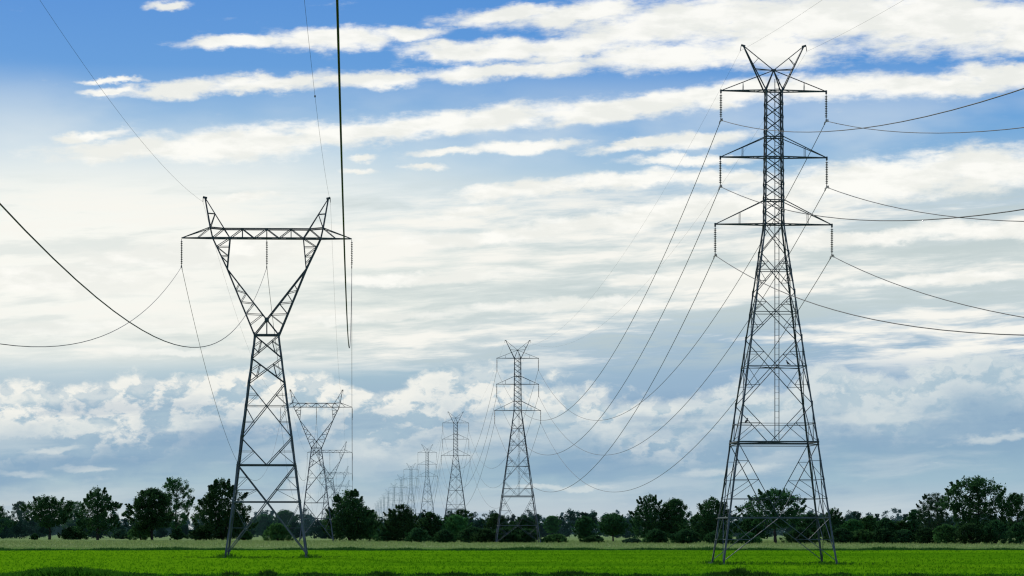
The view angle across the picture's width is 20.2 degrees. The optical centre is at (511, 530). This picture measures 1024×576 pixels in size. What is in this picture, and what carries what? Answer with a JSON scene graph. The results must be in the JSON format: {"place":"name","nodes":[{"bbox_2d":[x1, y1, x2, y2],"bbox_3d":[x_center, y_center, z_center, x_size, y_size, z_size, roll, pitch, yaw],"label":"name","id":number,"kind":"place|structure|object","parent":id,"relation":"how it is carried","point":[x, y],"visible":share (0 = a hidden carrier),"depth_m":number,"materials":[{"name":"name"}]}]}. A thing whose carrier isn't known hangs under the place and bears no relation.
{"place":"outdoors","nodes":[
{"label":"outdoors","id":0,"kind":"place"},
{"bbox_2d":[0,531,1015,540],"bbox_3d":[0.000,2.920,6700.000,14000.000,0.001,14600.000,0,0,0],"label":"ground","id":1,"kind":"structure","parent":0,"point":[308,538],"depth_m":1038.30,"materials":[{"name":"green plant"}]},
{"bbox_2d":[0,506,17,532],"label":"tree","id":2,"kind":"object","parent":1,"relation":"on","point":[2,513],"visible":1,"depth_m":955.31,"materials":[{"name":"green plant"}]},
{"bbox_2d":[0,518,17,537],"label":"bush","id":3,"kind":"object","parent":1,"relation":"on","point":[10,528],"visible":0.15,"depth_m":1050.20,"materials":[{"name":"green plant"}]},
{"bbox_2d":[7,501,31,537],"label":"tree","id":4,"kind":"object","parent":1,"relation":"on","point":[20,512],"visible":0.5,"depth_m":1166.76,"materials":[{"name":"green plant"}]},
{"bbox_2d":[29,533,38,539],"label":"bush","id":5,"kind":"object","parent":1,"relation":"on","point":[34,536],"visible":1,"depth_m":875.33,"materials":[{"name":"green plant"}]},
{"bbox_2d":[20,521,51,537],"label":"bush","id":6,"kind":"object","parent":1,"relation":"on","point":[34,529],"visible":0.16,"depth_m":1104.72,"materials":[{"name":"green plant"}]},
{"bbox_2d":[19,495,76,539],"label":"tree","id":7,"kind":"object","parent":1,"relation":"on","point":[53,512],"visible":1,"depth_m":911.61,"materials":[{"name":"green plant"}]},
{"bbox_2d":[57,525,88,539],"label":"bush","id":8,"kind":"object","parent":1,"relation":"on","point":[69,533],"visible":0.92,"depth_m":912.17,"materials":[{"name":"green plant"}]},
{"bbox_2d":[62,501,86,529],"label":"tree","id":9,"kind":"object","parent":1,"relation":"on","point":[77,505],"visible":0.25,"depth_m":1105.34,"materials":[{"name":"green plant"}]},
{"bbox_2d":[72,487,126,539],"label":"tree","id":10,"kind":"object","parent":1,"relation":"on","point":[92,503],"visible":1,"depth_m":874.09,"materials":[{"name":"green plant"}]},
{"bbox_2d":[107,529,135,538],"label":"bush","id":11,"kind":"object","parent":1,"relation":"on","point":[120,534],"visible":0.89,"depth_m":954.27,"materials":[{"name":"green plant"}]},
{"bbox_2d":[127,522,153,539],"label":"bush","id":12,"kind":"object","parent":1,"relation":"on","point":[137,534],"visible":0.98,"depth_m":839.94,"materials":[{"name":"green plant"}]},
{"bbox_2d":[124,487,181,539],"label":"tree","id":13,"kind":"object","parent":1,"relation":"on","point":[150,501],"visible":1,"depth_m":838.29,"materials":[{"name":"green plant"}]},
{"bbox_2d":[169,528,185,539],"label":"bush","id":14,"kind":"object","parent":1,"relation":"on","point":[176,533],"visible":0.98,"depth_m":840.07,"materials":[{"name":"green plant"}]},
{"bbox_2d":[161,477,194,539],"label":"tree","id":15,"kind":"object","parent":1,"relation":"on","point":[174,485],"visible":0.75,"depth_m":913.33,"materials":[{"name":"green plant"}]},
{"bbox_2d":[185,526,211,540],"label":"bush","id":16,"kind":"object","parent":1,"relation":"on","point":[198,535],"visible":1,"depth_m":807.48,"materials":[{"name":"green plant"}]},
{"bbox_2d":[190,477,258,539],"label":"tree","id":17,"kind":"object","parent":1,"relation":"on","point":[210,501],"visible":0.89,"depth_m":805.78,"materials":[{"name":"green plant"}]},
{"bbox_2d":[238,530,252,539],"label":"bush","id":18,"kind":"object","parent":1,"relation":"on","point":[246,535],"visible":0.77,"depth_m":807.98,"materials":[{"name":"green plant"}]},
{"bbox_2d":[245,513,277,536],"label":"tree","id":19,"kind":"object","parent":1,"relation":"on","point":[264,518],"visible":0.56,"depth_m":1165.82,"materials":[{"name":"green plant"}]},
{"bbox_2d":[272,509,300,529],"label":"tree","id":20,"kind":"object","parent":1,"relation":"on","point":[285,516],"visible":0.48,"depth_m":1165.53,"materials":[{"name":"green plant"}]},
{"bbox_2d":[307,442,352,537],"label":"lattice pylon","id":21,"kind":"object","parent":1,"relation":"on","point":[337,465],"visible":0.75,"depth_m":1159.14,"materials":[{"name":"metal"}]},
{"bbox_2d":[319,466,348,504],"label":"lattice pylon","id":22,"kind":"object","parent":1,"relation":"on","point":[339,485],"visible":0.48,"depth_m":1599.25,"materials":[{"name":"metal"}]},
{"bbox_2d":[388,484,398,513],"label":"lattice pylon","id":23,"kind":"object","parent":1,"relation":"on","point":[393,497],"visible":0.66,"depth_m":2559.40,"materials":[{"name":"metal"}]},
{"bbox_2d":[394,476,406,500],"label":"lattice pylon","id":24,"kind":"object","parent":1,"relation":"on","point":[400,487],"visible":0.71,"depth_m":2174.39,"materials":[{"name":"metal"}]},
{"bbox_2d":[403,463,418,512],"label":"lattice pylon","id":25,"kind":"object","parent":1,"relation":"on","point":[411,485],"visible":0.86,"depth_m":1804.49,"materials":[{"name":"metal"}]},
{"bbox_2d":[418,444,436,511],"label":"lattice pylon","id":26,"kind":"object","parent":1,"relation":"on","point":[427,452],"visible":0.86,"depth_m":1411.98,"materials":[{"name":"metal"}]},
{"bbox_2d":[441,412,469,514],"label":"lattice pylon","id":27,"kind":"object","parent":1,"relation":"on","point":[454,490],"visible":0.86,"depth_m":1021.42,"materials":[{"name":"metal"}]},
{"bbox_2d":[445,508,474,535],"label":"tree","id":28,"kind":"object","parent":1,"relation":"on","point":[460,512],"visible":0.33,"depth_m":955.18,"materials":[{"name":"green plant"}]},
{"bbox_2d":[482,512,511,531],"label":"tree","id":29,"kind":"object","parent":1,"relation":"on","point":[492,521],"visible":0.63,"depth_m":954.43,"materials":[{"name":"green plant"}]},
{"bbox_2d":[0,507,1021,538],"bbox_3d":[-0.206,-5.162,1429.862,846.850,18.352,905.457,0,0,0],"label":"wood","id":30,"kind":"object","parent":1,"relation":"on","point":[314,529],"visible":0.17,"depth_m":1063.01,"materials":[{"name":"green plant"}]},
{"bbox_2d":[542,515,561,533],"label":"tree","id":31,"kind":"object","parent":1,"relation":"on","point":[552,526],"visible":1,"depth_m":1000.21,"materials":[{"name":"green plant"}]},
{"bbox_2d":[571,515,600,538],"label":"tree","id":32,"kind":"object","parent":1,"relation":"on","point":[583,525],"visible":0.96,"depth_m":807.39,"materials":[{"name":"green plant"}]},
{"bbox_2d":[0,539,1023,549],"bbox_3d":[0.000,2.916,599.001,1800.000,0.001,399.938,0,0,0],"label":"dry grass verge","id":33,"kind":"structure","parent":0,"point":[675,546],"depth_m":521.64,"materials":[{"name":"plant"}]},
{"bbox_2d":[261,522,293,541],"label":"bush","id":34,"kind":"object","parent":33,"relation":"on","point":[275,531],"visible":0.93,"depth_m":749.32,"materials":[{"name":"green plant"}]},
{"bbox_2d":[280,390,352,540],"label":"lattice pylon","id":35,"kind":"object","parent":33,"relation":"on","point":[322,484],"visible":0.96,"depth_m":731.05,"materials":[{"name":"metal"}]},
{"bbox_2d":[320,489,382,541],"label":"tree","id":36,"kind":"object","parent":33,"relation":"on","point":[353,526],"visible":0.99,"depth_m":748.07,"materials":[{"name":"green plant"}]},
{"bbox_2d":[360,511,382,540],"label":"tree","id":37,"kind":"object","parent":33,"relation":"on","point":[376,516],"visible":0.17,"depth_m":777.85,"materials":[{"name":"green plant"}]},
{"bbox_2d":[368,526,400,541],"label":"bush","id":38,"kind":"object","parent":33,"relation":"on","point":[381,535],"visible":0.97,"depth_m":723.85,"materials":[{"name":"green plant"}]},
{"bbox_2d":[380,502,419,540],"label":"tree","id":39,"kind":"object","parent":33,"relation":"on","point":[404,517],"visible":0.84,"depth_m":722.68,"materials":[{"name":"green plant"}]},
{"bbox_2d":[403,527,431,542],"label":"bush","id":40,"kind":"object","parent":33,"relation":"on","point":[418,535],"visible":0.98,"depth_m":677.03,"materials":[{"name":"green plant"}]},
{"bbox_2d":[414,512,444,541],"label":"tree","id":41,"kind":"object","parent":33,"relation":"on","point":[431,520],"visible":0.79,"depth_m":699.88,"materials":[{"name":"green plant"}]},
{"bbox_2d":[431,529,455,542],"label":"bush","id":42,"kind":"object","parent":33,"relation":"on","point":[445,535],"visible":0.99,"depth_m":655.59,"materials":[{"name":"green plant"}]},
{"bbox_2d":[439,514,472,540],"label":"tree","id":43,"kind":"object","parent":33,"relation":"on","point":[459,521],"visible":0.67,"depth_m":699.45,"materials":[{"name":"green plant"}]},
{"bbox_2d":[456,526,480,542],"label":"bush","id":44,"kind":"object","parent":33,"relation":"on","point":[465,536],"visible":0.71,"depth_m":655.74,"materials":[{"name":"green plant"}]},
{"bbox_2d":[469,528,499,542],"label":"bush","id":45,"kind":"object","parent":33,"relation":"on","point":[485,535],"visible":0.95,"depth_m":643.60,"materials":[{"name":"green plant"}]},
{"bbox_2d":[490,526,516,542],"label":"bush","id":46,"kind":"object","parent":33,"relation":"on","point":[502,532],"visible":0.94,"depth_m":643.26,"materials":[{"name":"green plant"}]},
{"bbox_2d":[494,340,540,543],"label":"lattice pylon","id":47,"kind":"object","parent":33,"relation":"on","point":[511,450],"visible":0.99,"depth_m":637.56,"materials":[{"name":"metal"}]},
{"bbox_2d":[506,515,540,536],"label":"tree","id":48,"kind":"object","parent":33,"relation":"on","point":[529,521],"visible":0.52,"depth_m":699.60,"materials":[{"name":"green plant"}]},
{"bbox_2d":[507,528,544,542],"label":"bush","id":49,"kind":"object","parent":33,"relation":"on","point":[525,537],"visible":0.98,"depth_m":643.36,"materials":[{"name":"green plant"}]},
{"bbox_2d":[543,533,568,542],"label":"bush","id":50,"kind":"object","parent":33,"relation":"on","point":[556,537],"visible":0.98,"depth_m":663.88,"materials":[{"name":"green plant"}]},
{"bbox_2d":[579,535,604,542],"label":"bush","id":51,"kind":"object","parent":33,"relation":"on","point":[593,538],"visible":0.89,"depth_m":655.43,"materials":[{"name":"green plant"}]},
{"bbox_2d":[597,512,631,541],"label":"tree","id":52,"kind":"object","parent":33,"relation":"on","point":[611,522],"visible":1,"depth_m":723.26,"materials":[{"name":"green plant"}]},
{"bbox_2d":[622,538,640,543],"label":"bush","id":53,"kind":"object","parent":33,"relation":"on","point":[631,540],"visible":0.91,"depth_m":636.15,"materials":[{"name":"green plant"}]},
{"bbox_2d":[628,493,676,538],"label":"tree","id":54,"kind":"object","parent":33,"relation":"on","point":[646,510],"visible":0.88,"depth_m":655.63,"materials":[{"name":"green plant"}]},
{"bbox_2d":[641,528,669,543],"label":"bush","id":55,"kind":"object","parent":33,"relation":"on","point":[654,535],"visible":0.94,"depth_m":624.47,"materials":[{"name":"green plant"}]},
{"bbox_2d":[656,497,693,540],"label":"tree","id":56,"kind":"object","parent":33,"relation":"on","point":[676,512],"visible":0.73,"depth_m":655.28,"materials":[{"name":"green plant"}]},
{"bbox_2d":[668,528,701,543],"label":"bush","id":57,"kind":"object","parent":33,"relation":"on","point":[682,536],"visible":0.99,"depth_m":609.98,"materials":[{"name":"green plant"}]},
{"bbox_2d":[675,495,744,541],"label":"tree","id":58,"kind":"object","parent":33,"relation":"on","point":[706,515],"visible":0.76,"depth_m":616.54,"materials":[{"name":"green plant"}]},
{"bbox_2d":[704,529,739,543],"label":"bush","id":59,"kind":"object","parent":33,"relation":"on","point":[710,537],"visible":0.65,"depth_m":599.49,"materials":[{"name":"green plant"}]},
{"bbox_2d":[734,532,762,543],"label":"bush","id":60,"kind":"object","parent":33,"relation":"on","point":[751,535],"visible":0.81,"depth_m":609.89,"materials":[{"name":"green plant"}]},
{"bbox_2d":[736,518,768,538],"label":"tree","id":61,"kind":"object","parent":33,"relation":"on","point":[747,526],"visible":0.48,"depth_m":655.30,"materials":[{"name":"green plant"}]},
{"bbox_2d":[735,487,806,543],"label":"tree","id":62,"kind":"object","parent":33,"relation":"on","point":[793,512],"visible":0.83,"depth_m":635.54,"materials":[{"name":"green plant"}]},
{"bbox_2d":[779,527,820,543],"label":"bush","id":63,"kind":"object","parent":33,"relation":"on","point":[807,533],"visible":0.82,"depth_m":617.38,"materials":[{"name":"green plant"}]},
{"bbox_2d":[796,512,826,540],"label":"tree","id":64,"kind":"object","parent":33,"relation":"on","point":[805,525],"visible":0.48,"depth_m":655.34,"materials":[{"name":"green plant"}]},
{"bbox_2d":[819,507,845,540],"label":"tree","id":65,"kind":"object","parent":33,"relation":"on","point":[836,519],"visible":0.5,"depth_m":676.48,"materials":[{"name":"green plant"}]},
{"bbox_2d":[826,527,858,543],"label":"bush","id":66,"kind":"object","parent":33,"relation":"on","point":[840,534],"visible":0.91,"depth_m":617.13,"materials":[{"name":"green plant"}]},
{"bbox_2d":[839,518,863,542],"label":"tree","id":67,"kind":"object","parent":33,"relation":"on","point":[855,524],"visible":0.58,"depth_m":656.17,"materials":[{"name":"green plant"}]},
{"bbox_2d":[848,529,875,543],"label":"bush","id":68,"kind":"object","parent":33,"relation":"on","point":[862,535],"visible":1,"depth_m":616.93,"materials":[{"name":"green plant"}]},
{"bbox_2d":[861,515,877,531],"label":"tree","id":69,"kind":"object","parent":33,"relation":"on","point":[868,521],"visible":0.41,"depth_m":677.06,"materials":[{"name":"green plant"}]},
{"bbox_2d":[864,528,898,543],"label":"bush","id":70,"kind":"object","parent":33,"relation":"on","point":[881,535],"visible":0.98,"depth_m":616.86,"materials":[{"name":"green plant"}]},
{"bbox_2d":[870,517,896,533],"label":"tree","id":71,"kind":"object","parent":33,"relation":"on","point":[887,523],"visible":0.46,"depth_m":655.72,"materials":[{"name":"green plant"}]},
{"bbox_2d":[886,529,917,543],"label":"bush","id":72,"kind":"object","parent":33,"relation":"on","point":[905,535],"visible":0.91,"depth_m":617.01,"materials":[{"name":"green plant"}]},
{"bbox_2d":[895,520,913,532],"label":"tree","id":73,"kind":"object","parent":33,"relation":"on","point":[901,524],"visible":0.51,"depth_m":655.87,"materials":[{"name":"green plant"}]},
{"bbox_2d":[904,509,924,534],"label":"tree","id":74,"kind":"object","parent":33,"relation":"on","point":[912,517],"visible":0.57,"depth_m":655.82,"materials":[{"name":"green plant"}]},
{"bbox_2d":[912,527,941,543],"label":"bush","id":75,"kind":"object","parent":33,"relation":"on","point":[925,535],"visible":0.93,"depth_m":609.98,"materials":[{"name":"green plant"}]},
{"bbox_2d":[915,492,953,532],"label":"tree","id":76,"kind":"object","parent":33,"relation":"on","point":[925,515],"visible":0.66,"depth_m":635.96,"materials":[{"name":"green plant"}]},
{"bbox_2d":[932,523,961,543],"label":"bush","id":77,"kind":"object","parent":33,"relation":"on","point":[941,534],"visible":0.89,"depth_m":603.03,"materials":[{"name":"green plant"}]},
{"bbox_2d":[949,522,989,543],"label":"bush","id":78,"kind":"object","parent":33,"relation":"on","point":[971,530],"visible":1,"depth_m":596.22,"materials":[{"name":"green plant"}]},
{"bbox_2d":[934,475,1020,543],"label":"tree","id":79,"kind":"object","parent":33,"relation":"on","point":[979,487],"visible":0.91,"depth_m":615.90,"materials":[{"name":"green plant"}]},
{"bbox_2d":[978,519,1010,543],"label":"bush","id":80,"kind":"object","parent":33,"relation":"on","point":[991,532],"visible":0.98,"depth_m":595.92,"materials":[{"name":"green plant"}]},
{"bbox_2d":[999,492,1023,526],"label":"tree","id":81,"kind":"object","parent":33,"relation":"on","point":[1017,509],"visible":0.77,"depth_m":617.03,"materials":[{"name":"green plant"}]},
{"bbox_2d":[1003,521,1023,543],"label":"bush","id":82,"kind":"object","parent":33,"relation":"on","point":[1016,531],"visible":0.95,"depth_m":589.49,"materials":[{"name":"green plant"}]},
{"bbox_2d":[0,549,1023,575],"bbox_3d":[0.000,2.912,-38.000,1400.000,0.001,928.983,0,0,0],"label":"rice field","id":83,"kind":"structure","parent":0,"point":[550,564],"depth_m":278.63,"materials":[{"name":"green plant"}]},
{"bbox_2d":[180,196,352,557],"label":"lattice pylon","id":84,"kind":"object","parent":83,"relation":"on","point":[242,435],"visible":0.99,"depth_m":308.35,"materials":[{"name":"metal"}]},
{"bbox_2d":[1,268,331,514],"bbox_3d":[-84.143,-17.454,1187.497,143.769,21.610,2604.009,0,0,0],"label":"conductor","id":85,"kind":"object","parent":84,"relation":"hanging from","point":[202,356],"visible":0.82,"depth_m":296.07,"materials":[{"name":"metal"}]},
{"bbox_2d":[0,203,336,503],"bbox_3d":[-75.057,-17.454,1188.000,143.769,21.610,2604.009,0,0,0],"label":"conductor","id":86,"kind":"object","parent":84,"relation":"hanging from","point":[5,209],"visible":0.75,"depth_m":117.69,"materials":[{"name":"metal"}]},
{"bbox_2d":[41,2,331,493],"bbox_3d":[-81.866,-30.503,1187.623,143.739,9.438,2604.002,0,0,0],"label":"earth wire","id":87,"kind":"object","parent":84,"relation":"attached to","point":[164,167],"visible":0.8,"depth_m":227.02,"materials":[{"name":"metal"}]},
{"bbox_2d":[304,0,349,489],"bbox_3d":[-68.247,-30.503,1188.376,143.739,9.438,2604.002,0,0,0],"label":"earth wire","id":88,"kind":"object","parent":84,"relation":"attached to","point":[325,175],"visible":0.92,"depth_m":219.04,"materials":[{"name":"metal"}]},
{"bbox_2d":[336,0,352,489],"bbox_3d":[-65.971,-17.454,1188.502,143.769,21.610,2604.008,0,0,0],"label":"conductor","id":89,"kind":"object","parent":84,"relation":"hanging from","point":[338,52],"visible":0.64,"depth_m":68.33,"materials":[{"name":"metal"}]},
{"bbox_2d":[0,546,1023,550],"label":"grass bank","id":90,"kind":"structure","parent":83,"relation":"on","point":[707,548],"depth_m":422.85,"materials":[{"name":"green plant"}]},
{"bbox_2d":[121,563,1013,575],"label":"bank weeds","id":91,"kind":"object","parent":83,"relation":"on","point":[731,572],"visible":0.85,"depth_m":178.25,"materials":[{"name":"green plant"}]},
{"bbox_2d":[710,44,837,563],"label":"lattice pylon","id":92,"kind":"object","parent":83,"relation":"on","point":[765,91],"visible":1,"depth_m":249.76,"materials":[{"name":"metal"}]},
{"bbox_2d":[416,2,818,465],"bbox_3d":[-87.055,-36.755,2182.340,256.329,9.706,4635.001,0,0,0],"label":"earth wire","id":93,"kind":"object","parent":92,"relation":"attached to","point":[675,170],"visible":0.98,"depth_m":291.04,"materials":[{"name":"metal"}]},
{"bbox_2d":[416,2,899,472],"bbox_3d":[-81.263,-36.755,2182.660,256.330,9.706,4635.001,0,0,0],"label":"earth wire","id":94,"kind":"object","parent":92,"relation":"attached to","point":[730,171],"visible":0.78,"depth_m":294.40,"materials":[{"name":"metal"}]},
{"bbox_2d":[377,187,1023,511],"bbox_3d":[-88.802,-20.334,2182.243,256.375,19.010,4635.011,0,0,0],"label":"conductor","id":95,"kind":"object","parent":92,"relation":"hanging from","point":[685,266],"visible":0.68,"depth_m":237.54,"materials":[{"name":"metal"}]},
{"bbox_2d":[379,88,1023,510],"bbox_3d":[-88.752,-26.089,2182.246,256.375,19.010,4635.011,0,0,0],"label":"conductor","id":96,"kind":"object","parent":92,"relation":"hanging from","point":[693,188],"visible":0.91,"depth_m":242.59,"materials":[{"name":"metal"}]},
{"bbox_2d":[379,255,1023,514],"bbox_3d":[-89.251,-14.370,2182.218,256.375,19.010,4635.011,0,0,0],"label":"conductor","id":97,"kind":"object","parent":92,"relation":"hanging from","point":[778,290],"visible":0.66,"depth_m":224.51,"materials":[{"name":"metal"}]},
{"bbox_2d":[381,187,1023,511],"bbox_3d":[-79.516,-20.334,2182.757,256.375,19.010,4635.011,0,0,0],"label":"conductor","id":98,"kind":"object","parent":92,"relation":"hanging from","point":[753,312],"visible":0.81,"depth_m":279.47,"materials":[{"name":"metal"}]},
{"bbox_2d":[384,256,1023,517],"bbox_3d":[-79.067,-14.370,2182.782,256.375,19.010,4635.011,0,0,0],"label":"conductor","id":99,"kind":"object","parent":92,"relation":"hanging from","point":[768,355],"visible":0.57,"depth_m":261.66,"materials":[{"name":"metal"}]},
{"bbox_2d":[391,121,1023,509],"bbox_3d":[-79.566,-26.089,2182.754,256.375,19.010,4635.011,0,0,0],"label":"conductor","id":100,"kind":"object","parent":92,"relation":"hanging from","point":[747,265],"visible":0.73,"depth_m":291.62,"materials":[{"name":"metal"}]},
{"bbox_2d":[0,566,1023,575],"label":"bank grass","id":101,"kind":"structure","parent":0,"point":[63,571],"depth_m":178.62,"materials":[{"name":"green plant"}]},
{"bbox_2d":[0,0,1023,529],"label":"sky","id":102,"kind":"structure","parent":0,"point":[502,159],"materials":[{"name":"blue"}]}
]}

